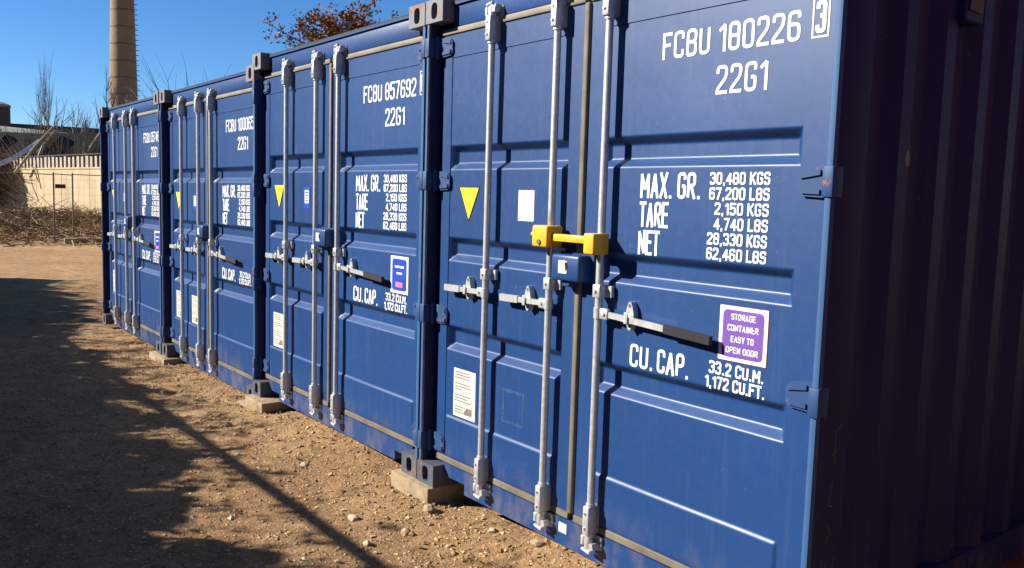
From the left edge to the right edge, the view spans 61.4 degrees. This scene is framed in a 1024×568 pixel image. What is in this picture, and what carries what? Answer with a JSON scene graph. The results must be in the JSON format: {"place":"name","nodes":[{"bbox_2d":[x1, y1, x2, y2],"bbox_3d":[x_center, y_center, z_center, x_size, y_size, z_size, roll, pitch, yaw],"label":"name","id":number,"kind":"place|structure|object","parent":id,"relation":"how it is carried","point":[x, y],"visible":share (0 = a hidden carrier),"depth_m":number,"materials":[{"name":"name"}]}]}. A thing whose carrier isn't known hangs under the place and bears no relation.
{"place":"outdoors","nodes":[
{"label":"outdoors","id":0,"kind":"place"},
{"bbox_2d":[0,0,429,127],"label":"sky","id":1,"kind":"structure","parent":0,"point":[214,35],"materials":[{"name":"blue"}]},
{"bbox_2d":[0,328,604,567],"bbox_3d":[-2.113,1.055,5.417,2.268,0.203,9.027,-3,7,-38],"label":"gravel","id":2,"kind":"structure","parent":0,"point":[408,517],"depth_m":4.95,"materials":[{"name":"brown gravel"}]},
{"bbox_2d":[0,216,1023,567],"bbox_3d":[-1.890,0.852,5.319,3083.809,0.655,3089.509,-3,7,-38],"label":"ground","id":3,"kind":"structure","parent":0,"point":[50,296],"depth_m":5.17,"materials":[{"name":"brown soil"}]},
{"bbox_2d":[0,102,10,126],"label":"storage tank","id":4,"kind":"object","parent":3,"relation":"on","point":[5,118],"visible":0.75,"depth_m":76.00,"materials":[{"name":"brick"}]},
{"bbox_2d":[0,124,46,133],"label":"scrub bush","id":5,"kind":"object","parent":3,"relation":"on","point":[23,130],"visible":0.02,"depth_m":46.21,"materials":[{"name":"brown plant"}]},
{"bbox_2d":[0,126,64,133],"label":"barn","id":6,"kind":"structure","parent":3,"relation":"on","point":[9,129],"depth_m":63.42,"materials":[{"name":"brick"}]},
{"bbox_2d":[0,135,79,207],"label":"scrub bush","id":7,"kind":"object","parent":3,"relation":"on","point":[5,154],"visible":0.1,"depth_m":38.96,"materials":[{"name":"brown plant"}]},
{"bbox_2d":[34,51,54,133],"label":"poplar tree","id":8,"kind":"object","parent":3,"relation":"on","point":[44,92],"visible":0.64,"depth_m":56.78,"materials":[{"name":"brown plant"}]},
{"bbox_2d":[0,129,99,158],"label":"lean to shed","id":9,"kind":"object","parent":3,"relation":"on","point":[65,137],"visible":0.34,"depth_m":41.88,"materials":[{"name":"brown wood"}]},
{"bbox_2d":[0,128,99,208],"bbox_3d":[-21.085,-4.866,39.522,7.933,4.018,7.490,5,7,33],"label":"scrub bush","id":10,"kind":"object","parent":3,"relation":"on","point":[11,182],"visible":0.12,"depth_m":38.25,"materials":[{"name":"brown plant"}]},
{"bbox_2d":[0,153,100,215],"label":"garden wall","id":11,"kind":"structure","parent":3,"relation":"on","point":[67,164],"depth_m":33.93,"materials":[{"name":"beige concrete"}]},
{"bbox_2d":[0,139,39,165],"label":"roofing sheet","id":12,"kind":"object","parent":11,"relation":"attached to","point":[17,155],"visible":0.94,"depth_m":36.83,"materials":[{"name":"grey metal"}]},
{"bbox_2d":[29,146,43,177],"bbox_3d":[-19.998,-5.160,36.292,0.113,1.397,1.639,1,6,-11],"label":"thin pole","id":13,"kind":"object","parent":11,"relation":"attached to","point":[33,170],"visible":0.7,"depth_m":35.98,"materials":[{"name":"beige wood"}]},
{"bbox_2d":[14,125,64,173],"bbox_3d":[-19.819,-5.660,36.116,0.244,2.149,2.174,5,7,32],"label":"forked pole","id":14,"kind":"object","parent":11,"relation":"attached to","point":[31,151],"visible":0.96,"depth_m":35.92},
{"bbox_2d":[0,172,100,240],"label":"wire fence","id":15,"kind":"object","parent":3,"relation":"on","point":[60,186],"visible":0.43,"depth_m":25.54,"materials":[{"name":"metal"}]},
{"bbox_2d":[0,195,101,246],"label":"dry brush","id":16,"kind":"object","parent":3,"relation":"on","point":[7,219],"visible":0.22,"depth_m":28.13,"materials":[{"name":"brown plant"}]},
{"bbox_2d":[11,123,98,133],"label":"factory hall","id":17,"kind":"structure","parent":3,"relation":"on","point":[29,126],"depth_m":82.31,"materials":[{"name":"brick"}]},
{"bbox_2d":[23,91,95,134],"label":"bare tree","id":18,"kind":"object","parent":3,"relation":"on","point":[61,128],"visible":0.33,"depth_m":65.27,"materials":[{"name":"brown plant"}]},
{"bbox_2d":[40,125,98,134],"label":"scrub bush","id":19,"kind":"object","parent":3,"relation":"on","point":[63,131],"visible":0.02,"depth_m":49.81,"materials":[{"name":"brown plant"}]},
{"bbox_2d":[64,237,101,243],"bbox_3d":[-12.559,-1.291,25.594,1.322,0.200,0.180,-2,7,-36],"label":"fallen log","id":20,"kind":"object","parent":3,"relation":"on","point":[77,239],"visible":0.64,"depth_m":25.41,"materials":[{"name":"wood"}]},
{"bbox_2d":[66,68,121,133],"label":"bare tree","id":21,"kind":"object","parent":3,"relation":"on","point":[111,97],"visible":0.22,"depth_m":51.55,"materials":[{"name":"brown plant"}]},
{"bbox_2d":[77,85,145,134],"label":"bare tree","id":22,"kind":"object","parent":3,"relation":"on","point":[122,97],"visible":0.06,"depth_m":46.72,"materials":[{"name":"brown plant"}]},
{"bbox_2d":[109,0,138,107],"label":"chimney","id":23,"kind":"object","parent":3,"relation":"on","point":[123,50],"visible":0.56,"depth_m":106.10,"materials":[{"name":"brick"}]},
{"bbox_2d":[113,55,173,103],"bbox_3d":[-14.872,-6.219,37.336,5.810,7.610,2.127,4,6,23],"label":"bare tree","id":24,"kind":"object","parent":3,"relation":"on","point":[152,80],"visible":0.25,"depth_m":37.19,"materials":[{"name":"brown plant"}]},
{"bbox_2d":[149,351,187,365],"bbox_3d":[-3.443,0.762,8.689,0.270,0.112,0.510,-3,7,-38],"label":"timber block","id":25,"kind":"object","parent":3,"relation":"on","point":[155,356],"depth_m":8.51,"materials":[{"name":"beige wood"}]},
{"bbox_2d":[99,92,162,353],"bbox_3d":[-1.831,-0.813,11.309,6.072,2.597,2.466,-3,7,-38],"label":"shipping container","id":26,"kind":"object","parent":25,"relation":"on","point":[131,207],"visible":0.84,"depth_m":9.48,"materials":[{"name":"metal"}]},
{"bbox_2d":[99,109,133,329],"bbox_3d":[-4.550,-0.745,9.996,0.139,2.460,1.215,-3,7,-38],"label":"door","id":27,"kind":"structure","parent":26,"relation":"in","point":[119,246],"depth_m":9.98,"materials":[{"name":"blue paint"}]},
{"bbox_2d":[123,107,161,335],"bbox_3d":[-3.846,-0.634,9.083,0.151,2.460,1.360,-3,7,-38],"label":"door","id":28,"kind":"structure","parent":26,"relation":"in","point":[143,221],"depth_m":9.19,"materials":[{"name":"blue paint"}]},
{"bbox_2d":[159,64,264,394],"bbox_3d":[-0.320,-0.585,9.378,6.072,2.597,2.466,-3,7,-38],"label":"shipping container","id":29,"kind":"object","parent":25,"relation":"on","point":[212,194],"visible":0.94,"depth_m":7.45,"materials":[{"name":"metal"}]},
{"bbox_2d":[159,91,209,366],"bbox_3d":[-3.039,-0.516,8.066,0.139,2.460,1.215,-3,7,-38],"label":"door","id":30,"kind":"structure","parent":29,"relation":"in","point":[188,187],"depth_m":8.03,"materials":[{"name":"blue paint"}]},
{"bbox_2d":[196,88,260,379],"bbox_3d":[-2.335,-0.407,7.152,0.151,2.460,1.360,-3,7,-38],"label":"door","id":31,"kind":"structure","parent":29,"relation":"in","point":[229,230],"depth_m":7.18,"materials":[{"name":"blue paint"}]},
{"bbox_2d":[144,55,231,91],"bbox_3d":[-13.149,-5.918,35.572,3.560,7.112,1.664,-3,7,-38],"label":"bare tree","id":32,"kind":"object","parent":3,"relation":"on","point":[176,75],"visible":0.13,"depth_m":35.03,"materials":[{"name":"brown plant"}]},
{"bbox_2d":[221,422,232,427],"bbox_3d":[-2.041,1.013,6.177,0.040,0.049,0.086,6,7,36],"label":"stone","id":33,"kind":"object","parent":3,"relation":"on","point":[227,424],"visible":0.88,"depth_m":6.16,"materials":[{"name":"grey stone"}]},
{"bbox_2d":[238,400,255,410],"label":"timber block","id":34,"kind":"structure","parent":3,"relation":"on","point":[241,402],"depth_m":6.77,"materials":[{"name":"beige wood"}]},
{"bbox_2d":[245,394,295,413],"bbox_3d":[-1.847,0.909,6.649,0.310,0.079,0.345,-3,7,-38],"label":"timber block","id":35,"kind":"object","parent":34,"relation":"on","point":[270,404],"depth_m":6.52,"materials":[{"name":"beige wood"}]},
{"bbox_2d":[252,2,427,478],"bbox_3d":[1.152,-0.431,7.486,6.072,2.597,2.466,-3,7,-38],"label":"shipping container","id":36,"kind":"object","parent":35,"relation":"on","point":[341,272],"visible":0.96,"depth_m":5.50,"materials":[{"name":"metal"}]},
{"bbox_2d":[252,50,333,415],"bbox_3d":[-1.567,-0.364,6.174,0.139,2.460,1.215,-3,7,-38],"label":"door","id":37,"kind":"structure","parent":36,"relation":"in","point":[297,180],"depth_m":6.11,"materials":[{"name":"blue paint"}]},
{"bbox_2d":[313,36,426,446],"bbox_3d":[-0.863,-0.253,5.260,0.151,2.460,1.360,-3,7,-38],"label":"door","id":38,"kind":"structure","parent":36,"relation":"in","point":[373,237],"depth_m":5.24,"materials":[{"name":"blue paint"}]},
{"bbox_2d":[300,462,307,466],"bbox_3d":[-1.281,1.114,5.316,0.047,0.029,0.043,4,6,19],"label":"stone","id":39,"kind":"object","parent":3,"relation":"on","point":[303,464],"visible":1,"depth_m":5.30,"materials":[{"name":"beige stone"}]},
{"bbox_2d":[262,0,401,48],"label":"autumn tree","id":40,"kind":"object","parent":3,"relation":"on","point":[327,23],"visible":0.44,"depth_m":27.75,"materials":[{"name":"brown plant"}]},
{"bbox_2d":[348,514,358,521],"bbox_3d":[-0.830,1.227,4.512,0.065,0.047,0.048,7,8,44],"label":"stone","id":41,"kind":"object","parent":3,"relation":"on","point":[353,517],"visible":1,"depth_m":4.49,"materials":[{"name":"beige stone"}]},
{"bbox_2d":[363,540,369,545],"bbox_3d":[-0.705,1.261,4.190,0.037,0.035,0.039,4,6,24],"label":"stone","id":42,"kind":"object","parent":3,"relation":"on","point":[366,543],"visible":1,"depth_m":4.17,"materials":[{"name":"white stone"}]},
{"bbox_2d":[401,528,409,534],"bbox_3d":[-0.532,1.242,4.323,0.046,0.039,0.050,-3,7,-38],"label":"stone","id":43,"kind":"object","parent":3,"relation":"on","point":[406,531],"visible":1,"depth_m":4.31,"materials":[{"name":"beige stone"}]},
{"bbox_2d":[423,504,433,512],"bbox_3d":[-0.444,1.194,4.577,0.058,0.044,0.060,2,6,8],"label":"stone","id":44,"kind":"object","parent":3,"relation":"on","point":[429,508],"visible":0.99,"depth_m":4.56,"materials":[{"name":"beige stone"}]},
{"bbox_2d":[391,469,468,503],"bbox_3d":[-0.466,1.162,4.899,0.285,0.158,0.393,-3,7,-38],"label":"timber block","id":45,"kind":"object","parent":3,"relation":"on","point":[403,482],"depth_m":4.76,"materials":[{"name":"beige wood"}]},
{"bbox_2d":[417,0,1023,567],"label":"shipping container","id":46,"kind":"object","parent":45,"relation":"on","point":[781,324],"visible":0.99,"depth_m":3.39,"materials":[{"name":"metal"}]},
{"bbox_2d":[417,0,592,530],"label":"door","id":47,"kind":"structure","parent":46,"relation":"in","point":[516,86],"depth_m":4.17,"materials":[{"name":"blue paint"}]},
{"bbox_2d":[531,225,608,254],"bbox_3d":[0.233,-0.195,3.744,0.101,0.108,0.437,-3,7,-38],"label":"container lock","id":48,"kind":"object","parent":46,"relation":"attached to","point":[548,236],"visible":1,"depth_m":3.72,"materials":[{"name":"yellow metal"}]},
{"bbox_2d":[552,0,843,567],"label":"door","id":49,"kind":"structure","parent":46,"relation":"in","point":[709,179],"depth_m":3.25,"materials":[{"name":"blue paint"}]},
{"bbox_2d":[488,527,496,533],"bbox_3d":[-0.096,1.230,4.281,0.040,0.044,0.054,3,6,8],"label":"stone","id":50,"kind":"object","parent":3,"relation":"on","point":[492,530],"visible":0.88,"depth_m":4.26,"materials":[{"name":"beige stone"}]},
{"bbox_2d":[529,539,543,546],"bbox_3d":[0.116,1.208,4.024,0.046,0.035,0.069,-3,7,-38],"label":"stone","id":51,"kind":"object","parent":3,"relation":"on","point":[537,543],"visible":1,"depth_m":4.01,"materials":[{"name":"beige stone"}]}
]}

